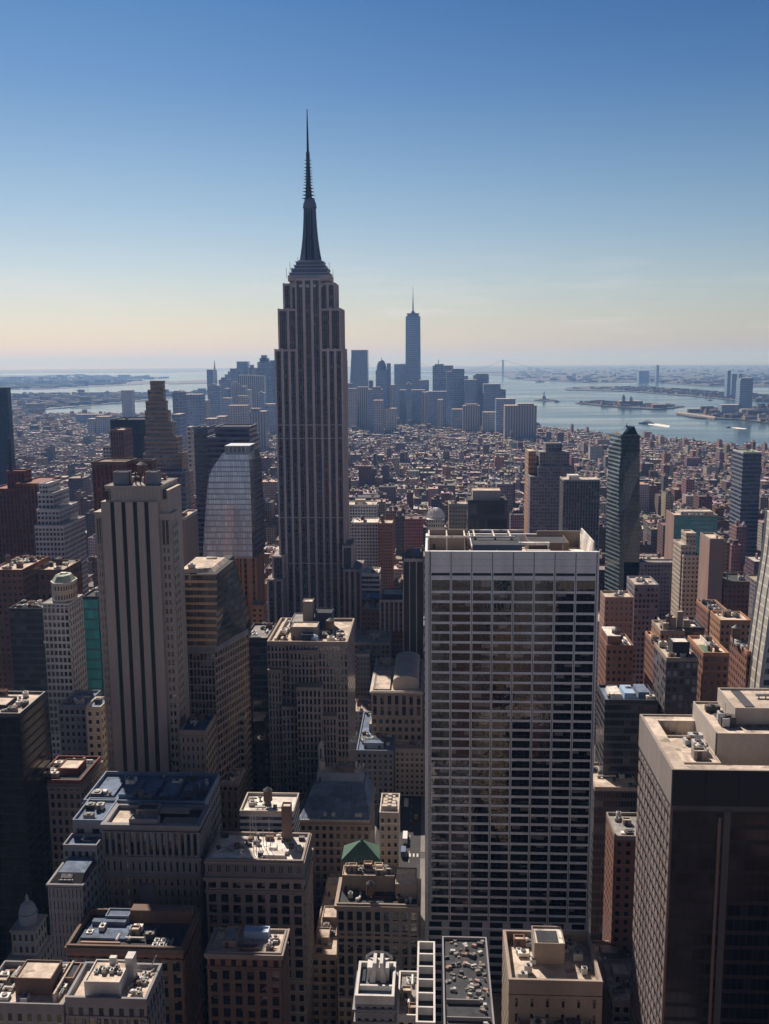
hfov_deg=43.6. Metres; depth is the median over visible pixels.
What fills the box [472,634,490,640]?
window
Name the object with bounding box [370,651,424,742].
hall building
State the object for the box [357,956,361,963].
window
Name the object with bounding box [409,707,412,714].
window
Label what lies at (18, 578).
apartment building
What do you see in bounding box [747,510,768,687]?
office tower
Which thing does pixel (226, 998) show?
window
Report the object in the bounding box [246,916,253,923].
window
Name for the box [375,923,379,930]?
window
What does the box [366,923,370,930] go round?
window
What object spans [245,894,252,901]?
window
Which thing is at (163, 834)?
window
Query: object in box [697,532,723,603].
apartment building
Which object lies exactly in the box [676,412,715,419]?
stone pier
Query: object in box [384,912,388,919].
window
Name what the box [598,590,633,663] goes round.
apartment building
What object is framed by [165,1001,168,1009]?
window
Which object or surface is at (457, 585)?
window
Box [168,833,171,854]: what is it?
window
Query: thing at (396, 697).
window
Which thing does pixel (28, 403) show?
shore rooftops
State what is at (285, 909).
window
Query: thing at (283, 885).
window
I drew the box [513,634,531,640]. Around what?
window
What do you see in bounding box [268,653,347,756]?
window
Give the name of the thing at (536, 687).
window
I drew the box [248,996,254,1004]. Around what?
window
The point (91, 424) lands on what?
office tower
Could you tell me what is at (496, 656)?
window
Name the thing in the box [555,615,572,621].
window
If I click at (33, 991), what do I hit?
office building
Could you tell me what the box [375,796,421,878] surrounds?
road
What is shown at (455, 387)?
office tower
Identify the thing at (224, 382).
office tower
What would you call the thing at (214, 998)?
window
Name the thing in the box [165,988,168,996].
window
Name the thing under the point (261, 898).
window
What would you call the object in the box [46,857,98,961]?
office building
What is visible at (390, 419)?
office tower
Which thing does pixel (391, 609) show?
office building
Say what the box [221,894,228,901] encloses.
window
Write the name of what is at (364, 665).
office building
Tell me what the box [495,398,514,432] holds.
office tower
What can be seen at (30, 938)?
church
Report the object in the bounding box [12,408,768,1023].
city rooftops
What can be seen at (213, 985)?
window
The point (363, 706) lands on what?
apartment building
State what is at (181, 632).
window
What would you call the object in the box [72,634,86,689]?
window
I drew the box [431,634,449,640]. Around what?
window
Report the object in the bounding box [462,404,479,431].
office tower
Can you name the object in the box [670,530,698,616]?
apartment building
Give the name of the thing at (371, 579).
office building
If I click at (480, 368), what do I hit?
suspension bridge
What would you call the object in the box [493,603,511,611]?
window
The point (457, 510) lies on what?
apartment building
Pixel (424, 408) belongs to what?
office tower
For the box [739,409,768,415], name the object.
office tower
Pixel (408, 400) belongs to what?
office tower
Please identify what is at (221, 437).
office tower
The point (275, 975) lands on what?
window
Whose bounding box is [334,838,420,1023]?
apartment building
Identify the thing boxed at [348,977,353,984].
window
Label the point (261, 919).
window
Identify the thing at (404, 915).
window
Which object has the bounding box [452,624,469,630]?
window
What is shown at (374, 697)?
window
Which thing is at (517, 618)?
window
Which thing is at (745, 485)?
office tower
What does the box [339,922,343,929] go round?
window
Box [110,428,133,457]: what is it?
apartment building
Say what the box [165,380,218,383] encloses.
spit
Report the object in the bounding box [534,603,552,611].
window
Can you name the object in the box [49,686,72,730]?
window
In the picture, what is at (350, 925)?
window
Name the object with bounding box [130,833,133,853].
window
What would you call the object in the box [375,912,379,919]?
window
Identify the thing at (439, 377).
office tower
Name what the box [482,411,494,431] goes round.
office tower
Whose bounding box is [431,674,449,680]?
window
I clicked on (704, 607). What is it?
apartment building
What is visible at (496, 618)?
window
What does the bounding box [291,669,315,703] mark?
window
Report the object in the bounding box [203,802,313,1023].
office building
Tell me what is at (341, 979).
window
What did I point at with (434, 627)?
window
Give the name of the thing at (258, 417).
office tower
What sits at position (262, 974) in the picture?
window
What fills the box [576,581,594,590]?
window
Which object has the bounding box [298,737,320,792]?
window
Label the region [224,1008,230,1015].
window
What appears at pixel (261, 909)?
window
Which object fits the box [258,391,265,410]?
office tower
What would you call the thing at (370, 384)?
office tower
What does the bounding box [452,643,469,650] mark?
window
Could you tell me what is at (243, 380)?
office tower
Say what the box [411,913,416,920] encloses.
window
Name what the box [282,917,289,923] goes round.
window
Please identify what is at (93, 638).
office tower
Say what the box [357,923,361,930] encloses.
window
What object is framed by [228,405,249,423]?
office tower
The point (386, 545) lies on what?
apartment building
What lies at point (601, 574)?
apartment building
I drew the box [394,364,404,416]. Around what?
office tower
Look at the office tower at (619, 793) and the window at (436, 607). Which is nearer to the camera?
the window at (436, 607)
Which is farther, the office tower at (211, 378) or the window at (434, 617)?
the office tower at (211, 378)
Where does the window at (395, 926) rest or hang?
in the apartment building at (377, 904)
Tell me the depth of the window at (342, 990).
361.18 m
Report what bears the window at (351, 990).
in the apartment building at (377, 904)
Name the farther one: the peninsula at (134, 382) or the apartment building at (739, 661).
the peninsula at (134, 382)
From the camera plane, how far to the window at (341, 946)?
358.36 m
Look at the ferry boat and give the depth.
3975.02 m
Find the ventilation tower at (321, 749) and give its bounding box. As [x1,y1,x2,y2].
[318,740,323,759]
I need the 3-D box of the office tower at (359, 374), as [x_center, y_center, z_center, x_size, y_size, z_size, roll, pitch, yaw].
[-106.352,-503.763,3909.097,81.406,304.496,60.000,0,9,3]
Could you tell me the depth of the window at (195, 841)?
348.44 m
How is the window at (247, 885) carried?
in the office building at (250, 878)
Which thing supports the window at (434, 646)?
in the office tower at (511, 623)
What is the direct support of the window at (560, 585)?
in the office tower at (511, 623)
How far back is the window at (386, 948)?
357.58 m
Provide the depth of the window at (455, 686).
355.32 m
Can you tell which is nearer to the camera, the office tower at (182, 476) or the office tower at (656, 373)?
the office tower at (182, 476)
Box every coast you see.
[0,367,350,372]
[369,365,768,386]
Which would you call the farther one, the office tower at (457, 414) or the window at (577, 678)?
the office tower at (457, 414)
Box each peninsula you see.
[0,374,158,389]
[565,386,761,400]
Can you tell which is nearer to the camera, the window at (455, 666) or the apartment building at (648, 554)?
the window at (455, 666)
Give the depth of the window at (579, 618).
349.04 m
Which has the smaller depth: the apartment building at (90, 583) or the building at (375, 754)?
the building at (375, 754)
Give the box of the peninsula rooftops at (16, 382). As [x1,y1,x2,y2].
[0,374,168,388]
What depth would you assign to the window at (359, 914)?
356.01 m
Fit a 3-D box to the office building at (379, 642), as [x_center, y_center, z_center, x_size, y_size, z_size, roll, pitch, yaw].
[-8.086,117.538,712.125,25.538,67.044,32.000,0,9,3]
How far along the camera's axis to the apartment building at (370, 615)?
723.19 m
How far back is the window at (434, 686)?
355.66 m
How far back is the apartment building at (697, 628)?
529.17 m
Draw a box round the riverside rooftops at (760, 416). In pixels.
[687,403,768,421]
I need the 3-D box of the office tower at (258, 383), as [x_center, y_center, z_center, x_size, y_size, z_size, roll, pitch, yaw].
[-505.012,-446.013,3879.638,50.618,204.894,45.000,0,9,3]
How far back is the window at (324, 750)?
476.38 m
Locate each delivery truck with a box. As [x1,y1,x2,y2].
[401,846,405,856]
[403,831,407,843]
[404,798,408,806]
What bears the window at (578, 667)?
in the office tower at (511, 623)
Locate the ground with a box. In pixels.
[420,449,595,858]
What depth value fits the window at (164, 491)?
413.89 m
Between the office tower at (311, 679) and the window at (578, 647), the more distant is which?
the office tower at (311, 679)
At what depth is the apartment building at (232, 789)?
461.39 m
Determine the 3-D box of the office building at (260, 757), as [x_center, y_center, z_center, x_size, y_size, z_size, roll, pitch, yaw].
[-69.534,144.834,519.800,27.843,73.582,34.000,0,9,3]
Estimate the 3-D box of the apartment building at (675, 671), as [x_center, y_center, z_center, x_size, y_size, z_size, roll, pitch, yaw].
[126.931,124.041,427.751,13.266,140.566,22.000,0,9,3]
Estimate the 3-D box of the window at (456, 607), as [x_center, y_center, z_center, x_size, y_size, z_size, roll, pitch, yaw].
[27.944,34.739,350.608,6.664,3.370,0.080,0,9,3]
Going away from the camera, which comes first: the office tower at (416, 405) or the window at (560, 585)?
the window at (560, 585)
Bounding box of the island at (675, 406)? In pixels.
[576,402,684,408]
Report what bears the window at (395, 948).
in the apartment building at (377, 904)
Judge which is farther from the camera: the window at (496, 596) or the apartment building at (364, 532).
the apartment building at (364, 532)
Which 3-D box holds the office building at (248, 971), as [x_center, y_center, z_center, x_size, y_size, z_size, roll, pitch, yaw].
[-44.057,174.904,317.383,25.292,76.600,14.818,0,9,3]
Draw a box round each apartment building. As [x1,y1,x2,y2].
[0,549,48,690]
[36,556,82,600]
[88,580,93,588]
[91,458,155,573]
[103,443,110,457]
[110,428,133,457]
[182,510,198,566]
[220,768,245,830]
[240,712,249,795]
[264,545,278,549]
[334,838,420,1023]
[349,498,377,538]
[351,515,378,566]
[356,698,370,738]
[362,596,378,629]
[378,514,393,592]
[379,793,399,866]
[448,495,466,528]
[495,481,512,528]
[524,448,535,533]
[559,474,599,549]
[594,612,659,734]
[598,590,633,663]
[598,626,633,684]
[599,565,604,590]
[623,559,672,619]
[626,576,658,684]
[640,552,663,558]
[640,553,656,555]
[643,631,660,691]
[651,609,689,642]
[653,637,697,714]
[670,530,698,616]
[683,617,704,638]
[688,635,728,700]
[695,599,726,634]
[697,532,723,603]
[709,609,750,668]
[721,571,749,616]
[728,625,750,687]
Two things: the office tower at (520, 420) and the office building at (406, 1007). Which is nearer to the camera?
the office building at (406, 1007)
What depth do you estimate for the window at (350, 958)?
358.98 m
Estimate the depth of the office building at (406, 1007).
300.27 m
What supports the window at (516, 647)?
in the office tower at (511, 623)
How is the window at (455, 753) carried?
in the office tower at (511, 623)
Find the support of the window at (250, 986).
in the office building at (248, 971)
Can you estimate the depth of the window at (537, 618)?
349.81 m
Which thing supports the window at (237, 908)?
in the office building at (250, 878)
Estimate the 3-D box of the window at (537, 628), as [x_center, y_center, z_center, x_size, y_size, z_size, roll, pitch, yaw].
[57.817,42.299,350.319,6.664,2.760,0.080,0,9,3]
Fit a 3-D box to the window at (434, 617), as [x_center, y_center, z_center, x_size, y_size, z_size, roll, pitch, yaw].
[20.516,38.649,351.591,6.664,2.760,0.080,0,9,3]
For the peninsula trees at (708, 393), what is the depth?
7471.79 m
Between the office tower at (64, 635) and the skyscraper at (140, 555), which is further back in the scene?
the office tower at (64, 635)
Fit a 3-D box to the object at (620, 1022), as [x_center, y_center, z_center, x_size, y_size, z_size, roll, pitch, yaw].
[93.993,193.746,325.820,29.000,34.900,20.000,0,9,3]
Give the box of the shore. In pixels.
[35,393,206,413]
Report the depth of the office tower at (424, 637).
657.04 m
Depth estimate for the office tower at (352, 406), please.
3493.13 m
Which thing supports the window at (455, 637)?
in the office tower at (511, 623)
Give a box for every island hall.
[618,394,641,405]
[650,404,666,407]
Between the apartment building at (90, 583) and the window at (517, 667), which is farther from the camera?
the apartment building at (90, 583)
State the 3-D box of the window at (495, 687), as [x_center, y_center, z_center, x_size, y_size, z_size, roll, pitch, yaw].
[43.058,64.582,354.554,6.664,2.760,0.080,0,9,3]
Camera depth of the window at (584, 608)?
348.44 m
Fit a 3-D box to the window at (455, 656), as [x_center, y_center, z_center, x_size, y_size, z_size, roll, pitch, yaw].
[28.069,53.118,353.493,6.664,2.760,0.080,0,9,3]
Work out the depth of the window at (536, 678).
353.33 m
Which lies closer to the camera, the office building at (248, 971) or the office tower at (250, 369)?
the office building at (248, 971)
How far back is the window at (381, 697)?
585.24 m
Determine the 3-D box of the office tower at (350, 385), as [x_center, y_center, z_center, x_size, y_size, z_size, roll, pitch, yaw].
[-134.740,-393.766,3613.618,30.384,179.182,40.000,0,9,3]
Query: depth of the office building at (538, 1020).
259.00 m
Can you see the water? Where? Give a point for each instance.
(566, 411)
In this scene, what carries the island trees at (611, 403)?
on the island at (675, 406)
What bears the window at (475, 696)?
in the office tower at (511, 623)
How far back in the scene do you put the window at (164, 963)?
308.93 m
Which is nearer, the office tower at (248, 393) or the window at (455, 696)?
the window at (455, 696)
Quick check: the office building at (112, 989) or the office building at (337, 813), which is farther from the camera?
the office building at (337, 813)
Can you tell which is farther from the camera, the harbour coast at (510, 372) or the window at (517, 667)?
the harbour coast at (510, 372)
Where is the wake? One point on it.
(655, 424)
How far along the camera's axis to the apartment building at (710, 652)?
418.49 m
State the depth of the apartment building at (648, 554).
1087.79 m
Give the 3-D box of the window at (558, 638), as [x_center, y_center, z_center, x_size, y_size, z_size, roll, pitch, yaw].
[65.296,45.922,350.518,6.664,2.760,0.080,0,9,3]
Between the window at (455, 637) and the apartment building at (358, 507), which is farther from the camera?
the apartment building at (358, 507)
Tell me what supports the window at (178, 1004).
in the office building at (168, 935)
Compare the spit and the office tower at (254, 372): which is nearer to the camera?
the office tower at (254, 372)
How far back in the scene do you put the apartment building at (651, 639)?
461.85 m
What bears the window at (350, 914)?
in the apartment building at (377, 904)
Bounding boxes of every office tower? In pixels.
[0,387,15,485]
[0,689,52,965]
[9,599,52,762]
[41,572,87,759]
[75,414,106,422]
[82,586,103,695]
[87,418,95,433]
[95,416,112,435]
[110,417,145,458]
[121,390,134,416]
[161,469,190,511]
[172,390,186,443]
[172,413,186,450]
[184,557,252,791]
[186,394,205,426]
[186,426,195,494]
[194,424,215,556]
[203,443,265,626]
[205,400,210,417]
[205,418,218,425]
[207,369,215,395]
[207,424,258,479]
[208,384,221,417]
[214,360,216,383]
[216,416,228,424]
[219,377,230,397]
[222,398,232,415]
[224,388,230,397]
[224,555,253,731]
[228,368,238,397]
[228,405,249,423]
[231,382,239,404]
[237,361,249,374]
[237,375,252,395]
[237,396,249,404]
[241,386,247,395]
[246,390,252,410]
[248,365,258,375]
[249,408,268,448]
[251,376,266,407]
[251,622,275,720]
[252,368,257,375]
[257,355,272,402]
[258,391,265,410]
[265,403,275,434]
[267,598,355,792]
[270,360,275,402]
[348,383,352,428]
[348,388,357,427]
[350,350,368,388]
[357,387,367,428]
[367,387,382,432]
[369,380,372,388]
[373,400,383,433]
[376,357,387,419]
[385,408,396,431]
[387,363,390,407]
[390,384,394,407]
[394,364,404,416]
[399,389,424,424]
[403,549,423,720]
[406,382,410,424]
[419,380,428,391]
[422,392,426,428]
[424,553,424,723]
[425,528,599,1023]
[426,507,444,532]
[427,391,446,426]
[433,360,452,390]
[438,399,442,429]
[446,369,463,423]
[452,409,462,428]
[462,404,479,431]
[464,379,476,404]
[466,488,506,533]
[473,373,488,425]
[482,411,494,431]
[483,384,500,411]
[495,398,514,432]
[501,389,505,397]
[503,403,536,439]
[589,762,637,939]
[629,688,768,1023]
[637,371,648,382]
[655,365,658,382]
[718,404,741,412]
[724,371,730,396]
[728,449,761,555]
[730,374,736,396]
[735,378,752,408]
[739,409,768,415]
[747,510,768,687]
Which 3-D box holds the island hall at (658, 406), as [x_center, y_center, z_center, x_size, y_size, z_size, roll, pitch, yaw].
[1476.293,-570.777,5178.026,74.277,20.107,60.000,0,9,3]
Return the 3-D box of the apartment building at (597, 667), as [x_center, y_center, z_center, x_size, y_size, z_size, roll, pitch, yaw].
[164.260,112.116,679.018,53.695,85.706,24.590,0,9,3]
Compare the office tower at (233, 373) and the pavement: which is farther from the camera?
the office tower at (233, 373)
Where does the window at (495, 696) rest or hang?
in the office tower at (511, 623)
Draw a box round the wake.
[649,423,669,426]
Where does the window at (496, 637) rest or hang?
in the office tower at (511, 623)
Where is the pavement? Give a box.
[375,795,424,940]
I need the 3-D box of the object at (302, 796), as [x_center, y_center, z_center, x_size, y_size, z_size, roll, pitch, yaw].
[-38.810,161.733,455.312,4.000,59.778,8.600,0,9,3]
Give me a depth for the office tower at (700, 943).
232.72 m
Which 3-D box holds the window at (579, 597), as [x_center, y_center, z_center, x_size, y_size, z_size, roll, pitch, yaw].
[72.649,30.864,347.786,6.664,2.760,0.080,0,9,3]
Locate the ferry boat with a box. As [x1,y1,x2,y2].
[638,420,653,423]
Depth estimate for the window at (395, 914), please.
355.32 m
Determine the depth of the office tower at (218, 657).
458.55 m
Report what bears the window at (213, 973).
in the office building at (248, 971)
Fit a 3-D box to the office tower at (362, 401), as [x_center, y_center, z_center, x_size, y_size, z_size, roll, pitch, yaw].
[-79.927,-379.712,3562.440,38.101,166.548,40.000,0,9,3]
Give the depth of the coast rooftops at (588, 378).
14021.48 m
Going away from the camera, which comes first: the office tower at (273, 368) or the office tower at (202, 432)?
the office tower at (202, 432)
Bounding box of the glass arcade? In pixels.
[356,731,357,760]
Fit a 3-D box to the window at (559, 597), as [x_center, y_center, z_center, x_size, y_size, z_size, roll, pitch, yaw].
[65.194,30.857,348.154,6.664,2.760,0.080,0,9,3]
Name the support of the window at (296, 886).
in the office building at (250, 878)
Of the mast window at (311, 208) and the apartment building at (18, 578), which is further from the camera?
the mast window at (311, 208)
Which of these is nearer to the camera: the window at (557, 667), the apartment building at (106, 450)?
the window at (557, 667)
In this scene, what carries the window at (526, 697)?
in the office tower at (511, 623)
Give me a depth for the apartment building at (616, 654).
468.19 m
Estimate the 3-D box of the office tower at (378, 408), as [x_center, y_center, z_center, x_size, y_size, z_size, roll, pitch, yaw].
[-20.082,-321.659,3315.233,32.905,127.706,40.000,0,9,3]
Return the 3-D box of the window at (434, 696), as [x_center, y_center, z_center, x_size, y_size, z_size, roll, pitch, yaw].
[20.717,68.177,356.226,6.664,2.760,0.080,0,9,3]
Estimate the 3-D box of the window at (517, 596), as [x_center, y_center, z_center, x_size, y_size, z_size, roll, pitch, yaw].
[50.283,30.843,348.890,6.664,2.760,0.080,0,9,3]
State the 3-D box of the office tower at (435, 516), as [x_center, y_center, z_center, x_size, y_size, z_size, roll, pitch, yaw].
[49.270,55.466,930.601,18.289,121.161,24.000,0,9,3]
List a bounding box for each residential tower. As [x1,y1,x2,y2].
[0,438,59,563]
[34,479,88,594]
[143,381,193,509]
[526,441,572,533]
[604,424,639,590]
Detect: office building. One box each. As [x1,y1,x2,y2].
[0,959,84,1023]
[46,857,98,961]
[47,755,102,873]
[58,690,100,755]
[63,833,107,907]
[64,904,202,1023]
[65,951,165,1023]
[72,797,118,833]
[82,771,221,843]
[86,696,107,774]
[100,803,212,1023]
[180,713,217,772]
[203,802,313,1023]
[204,926,290,1023]
[239,787,299,831]
[251,711,270,791]
[300,759,375,937]
[352,950,398,1023]
[355,627,391,697]
[356,644,371,698]
[362,566,380,597]
[379,588,402,657]
[397,970,416,1023]
[416,941,434,1023]
[442,936,494,1023]
[501,925,602,1023]
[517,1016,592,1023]
[595,684,657,783]
[602,811,636,952]
[664,509,717,558]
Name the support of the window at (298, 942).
in the office building at (250, 878)
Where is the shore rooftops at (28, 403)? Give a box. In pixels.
[11,388,206,413]
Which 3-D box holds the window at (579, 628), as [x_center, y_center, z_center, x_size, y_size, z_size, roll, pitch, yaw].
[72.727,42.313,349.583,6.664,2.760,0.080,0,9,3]
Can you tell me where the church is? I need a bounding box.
[6,894,51,960]
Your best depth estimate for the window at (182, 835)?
348.53 m
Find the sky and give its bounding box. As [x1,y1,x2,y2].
[0,0,768,369]
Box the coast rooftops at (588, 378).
[515,365,768,385]
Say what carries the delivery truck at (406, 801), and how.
on the road
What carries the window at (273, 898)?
in the office building at (250, 878)
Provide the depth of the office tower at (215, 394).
3715.56 m
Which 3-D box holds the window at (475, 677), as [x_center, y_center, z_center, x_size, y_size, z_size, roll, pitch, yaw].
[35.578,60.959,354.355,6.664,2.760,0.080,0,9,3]
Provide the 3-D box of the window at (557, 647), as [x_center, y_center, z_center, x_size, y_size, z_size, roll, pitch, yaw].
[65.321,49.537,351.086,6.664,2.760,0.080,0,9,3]
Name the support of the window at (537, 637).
in the office tower at (511, 623)
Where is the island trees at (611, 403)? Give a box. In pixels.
[580,400,674,406]
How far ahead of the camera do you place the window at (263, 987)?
306.75 m
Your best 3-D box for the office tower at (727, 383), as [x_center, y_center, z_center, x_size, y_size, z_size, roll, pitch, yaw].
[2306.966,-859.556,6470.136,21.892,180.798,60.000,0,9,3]
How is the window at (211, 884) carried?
in the office building at (250, 878)
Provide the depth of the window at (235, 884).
344.05 m
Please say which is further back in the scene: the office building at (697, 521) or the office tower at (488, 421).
the office tower at (488, 421)
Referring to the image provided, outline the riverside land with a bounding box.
[677,413,768,422]
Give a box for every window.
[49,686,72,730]
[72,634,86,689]
[105,832,108,852]
[112,832,114,853]
[118,833,120,853]
[124,833,127,853]
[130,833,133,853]
[137,833,139,853]
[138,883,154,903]
[143,833,146,853]
[149,833,152,853]
[156,833,158,853]
[160,961,166,969]
[162,833,164,853]
[163,490,166,498]
[163,974,167,983]
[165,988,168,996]
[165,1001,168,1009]
[166,1014,169,1022]
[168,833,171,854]
[173,961,179,970]
[174,975,180,983]
[174,988,181,996]
[175,834,177,854]
[175,1001,181,1009]
[175,1014,182,1022]
[178,632,184,721]
[181,834,183,854]
[186,945,200,1013]
[187,834,190,854]
[194,834,196,854]
[208,882,215,886]
[209,894,215,900]
[209,904,216,911]
[210,915,216,922]
[210,970,216,978]
[211,983,217,990]
[211,995,217,1003]
[212,1008,218,1015]
[220,882,227,886]
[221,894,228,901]
[221,905,228,911]
[222,916,228,922]
[222,970,228,978]
[223,983,229,991]
[223,996,229,1003]
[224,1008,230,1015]
[233,882,239,887]
[233,894,240,901]
[233,905,240,912]
[234,916,240,922]
[235,971,241,978]
[235,983,241,991]
[236,996,242,1003]
[236,1008,242,1016]
[245,883,252,887]
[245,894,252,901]
[246,905,252,912]
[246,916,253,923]
[247,971,253,979]
[247,984,253,991]
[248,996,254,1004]
[248,1009,254,1016]
[257,883,264,887]
[257,895,264,901]
[258,906,264,912]
[258,916,265,923]
[259,971,265,979]
[260,984,266,991]
[260,997,266,1004]
[260,1009,266,1016]
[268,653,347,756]
[269,883,276,887]
[270,688,282,790]
[270,895,276,902]
[270,906,276,912]
[270,917,277,923]
[272,972,278,979]
[272,984,278,992]
[272,997,278,1004]
[273,1009,279,1017]
[281,883,288,888]
[282,895,288,902]
[282,906,289,913]
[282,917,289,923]
[284,740,298,792]
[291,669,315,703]
[293,884,300,888]
[294,895,301,902]
[294,906,301,913]
[294,917,301,924]
[295,928,301,934]
[295,939,301,945]
[295,949,302,956]
[295,960,302,966]
[296,970,302,977]
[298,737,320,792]
[305,208,313,259]
[324,750,335,765]
[338,911,343,918]
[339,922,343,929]
[339,944,343,951]
[339,955,343,962]
[339,966,343,973]
[339,977,344,984]
[340,988,344,995]
[347,911,352,919]
[348,923,352,930]
[348,945,352,952]
[348,956,352,962]
[348,966,352,973]
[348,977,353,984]
[349,988,353,995]
[357,912,361,919]
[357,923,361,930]
[357,945,361,952]
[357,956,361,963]
[366,912,370,919]
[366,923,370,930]
[366,945,370,952]
[373,695,376,703]
[373,706,376,714]
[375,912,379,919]
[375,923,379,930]
[380,696,383,703]
[380,706,383,714]
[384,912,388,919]
[384,923,388,930]
[384,945,388,952]
[393,912,397,920]
[393,924,397,931]
[393,946,398,953]
[393,957,398,964]
[395,696,398,703]
[395,707,398,714]
[402,696,405,704]
[402,707,405,714]
[402,913,406,920]
[402,924,407,931]
[402,946,407,953]
[402,957,407,964]
[409,696,412,704]
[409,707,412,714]
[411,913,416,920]
[411,924,416,931]
[411,946,416,953]
[411,957,416,964]
[431,614,449,620]
[431,624,449,630]
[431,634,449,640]
[431,643,449,649]
[431,653,449,659]
[431,663,449,670]
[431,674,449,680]
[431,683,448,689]
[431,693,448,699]
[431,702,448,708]
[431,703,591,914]
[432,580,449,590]
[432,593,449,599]
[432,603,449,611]
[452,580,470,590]
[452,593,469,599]
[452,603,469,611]
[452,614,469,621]
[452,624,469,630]
[452,634,469,640]
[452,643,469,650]
[452,653,469,659]
[452,663,469,670]
[452,674,469,680]
[452,683,469,689]
[452,693,469,699]
[452,702,469,708]
[472,614,490,621]
[472,624,490,630]
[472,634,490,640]
[472,644,490,650]
[472,653,489,659]
[472,663,489,671]
[472,674,489,680]
[472,684,489,690]
[472,693,489,699]
[472,703,489,709]
[473,580,490,590]
[473,593,490,600]
[473,603,490,611]
[492,663,510,671]
[492,674,510,680]
[492,684,509,690]
[492,693,509,699]
[492,703,509,709]
[493,580,511,590]
[493,593,511,600]
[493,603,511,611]
[493,615,510,621]
[493,624,510,631]
[493,634,510,640]
[493,644,510,650]
[493,653,510,660]
[512,694,530,700]
[513,624,531,631]
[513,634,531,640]
[513,644,531,650]
[513,654,530,660]
[513,663,530,671]
[513,674,530,681]
[513,684,530,690]
[514,580,532,590]
[514,593,531,600]
[514,603,531,611]
[514,615,531,621]
[533,663,551,671]
[533,675,550,681]
[533,684,550,690]
[533,694,550,700]
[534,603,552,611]
[534,615,552,621]
[534,625,552,631]
[534,634,551,641]
[534,644,551,650]
[534,654,551,660]
[535,580,552,590]
[535,594,552,600]
[553,684,571,690]
[553,694,571,700]
[554,644,572,650]
[554,654,571,660]
[554,664,571,671]
[554,675,571,681]
[555,594,573,600]
[555,604,573,611]
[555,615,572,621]
[555,625,572,631]
[555,635,572,641]
[556,580,573,590]
[574,664,592,671]
[574,675,592,681]
[574,685,591,691]
[574,694,591,700]
[575,625,593,631]
[575,635,593,641]
[575,644,592,651]
[575,654,592,660]
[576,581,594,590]
[576,594,594,600]
[576,604,594,612]
[576,615,593,621]
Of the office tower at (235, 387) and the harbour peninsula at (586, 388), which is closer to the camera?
the office tower at (235, 387)
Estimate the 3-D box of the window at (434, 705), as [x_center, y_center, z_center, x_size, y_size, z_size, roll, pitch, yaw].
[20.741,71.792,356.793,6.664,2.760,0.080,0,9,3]
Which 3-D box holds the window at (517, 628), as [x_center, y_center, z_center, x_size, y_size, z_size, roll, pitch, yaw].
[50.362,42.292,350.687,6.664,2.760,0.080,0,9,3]
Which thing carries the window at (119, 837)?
in the office building at (154, 853)
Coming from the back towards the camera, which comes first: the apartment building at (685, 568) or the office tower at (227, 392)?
the office tower at (227, 392)
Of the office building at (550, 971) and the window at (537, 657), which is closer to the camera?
the office building at (550, 971)
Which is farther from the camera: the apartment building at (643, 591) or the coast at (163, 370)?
the coast at (163, 370)
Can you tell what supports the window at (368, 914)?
in the apartment building at (377, 904)
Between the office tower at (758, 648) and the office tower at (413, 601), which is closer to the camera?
the office tower at (758, 648)
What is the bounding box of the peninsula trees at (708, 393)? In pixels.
[572,386,768,401]
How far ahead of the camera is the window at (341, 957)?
359.07 m
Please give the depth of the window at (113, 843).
349.89 m
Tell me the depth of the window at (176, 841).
348.78 m
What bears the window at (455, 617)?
in the office tower at (511, 623)
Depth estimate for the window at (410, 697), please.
584.39 m
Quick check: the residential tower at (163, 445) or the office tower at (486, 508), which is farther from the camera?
the residential tower at (163, 445)
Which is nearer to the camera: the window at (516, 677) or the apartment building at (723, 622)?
the window at (516, 677)
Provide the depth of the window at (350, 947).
358.28 m
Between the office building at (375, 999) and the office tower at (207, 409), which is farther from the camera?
the office tower at (207, 409)
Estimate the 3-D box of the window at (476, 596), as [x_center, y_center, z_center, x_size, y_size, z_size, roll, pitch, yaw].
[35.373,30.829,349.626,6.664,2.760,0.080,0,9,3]
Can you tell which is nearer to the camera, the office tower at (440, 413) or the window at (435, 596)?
the window at (435, 596)
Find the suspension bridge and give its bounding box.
[370,360,545,375]
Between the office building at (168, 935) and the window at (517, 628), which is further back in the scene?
the window at (517, 628)
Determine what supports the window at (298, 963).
in the office building at (250, 878)
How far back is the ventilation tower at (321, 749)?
464.63 m
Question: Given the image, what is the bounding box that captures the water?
[0,365,768,446]
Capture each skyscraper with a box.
[93,461,189,771]
[267,111,364,637]
[405,302,420,389]
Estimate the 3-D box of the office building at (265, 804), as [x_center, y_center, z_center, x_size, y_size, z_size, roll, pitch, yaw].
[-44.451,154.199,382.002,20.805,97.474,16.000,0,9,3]
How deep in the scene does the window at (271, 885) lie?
343.38 m

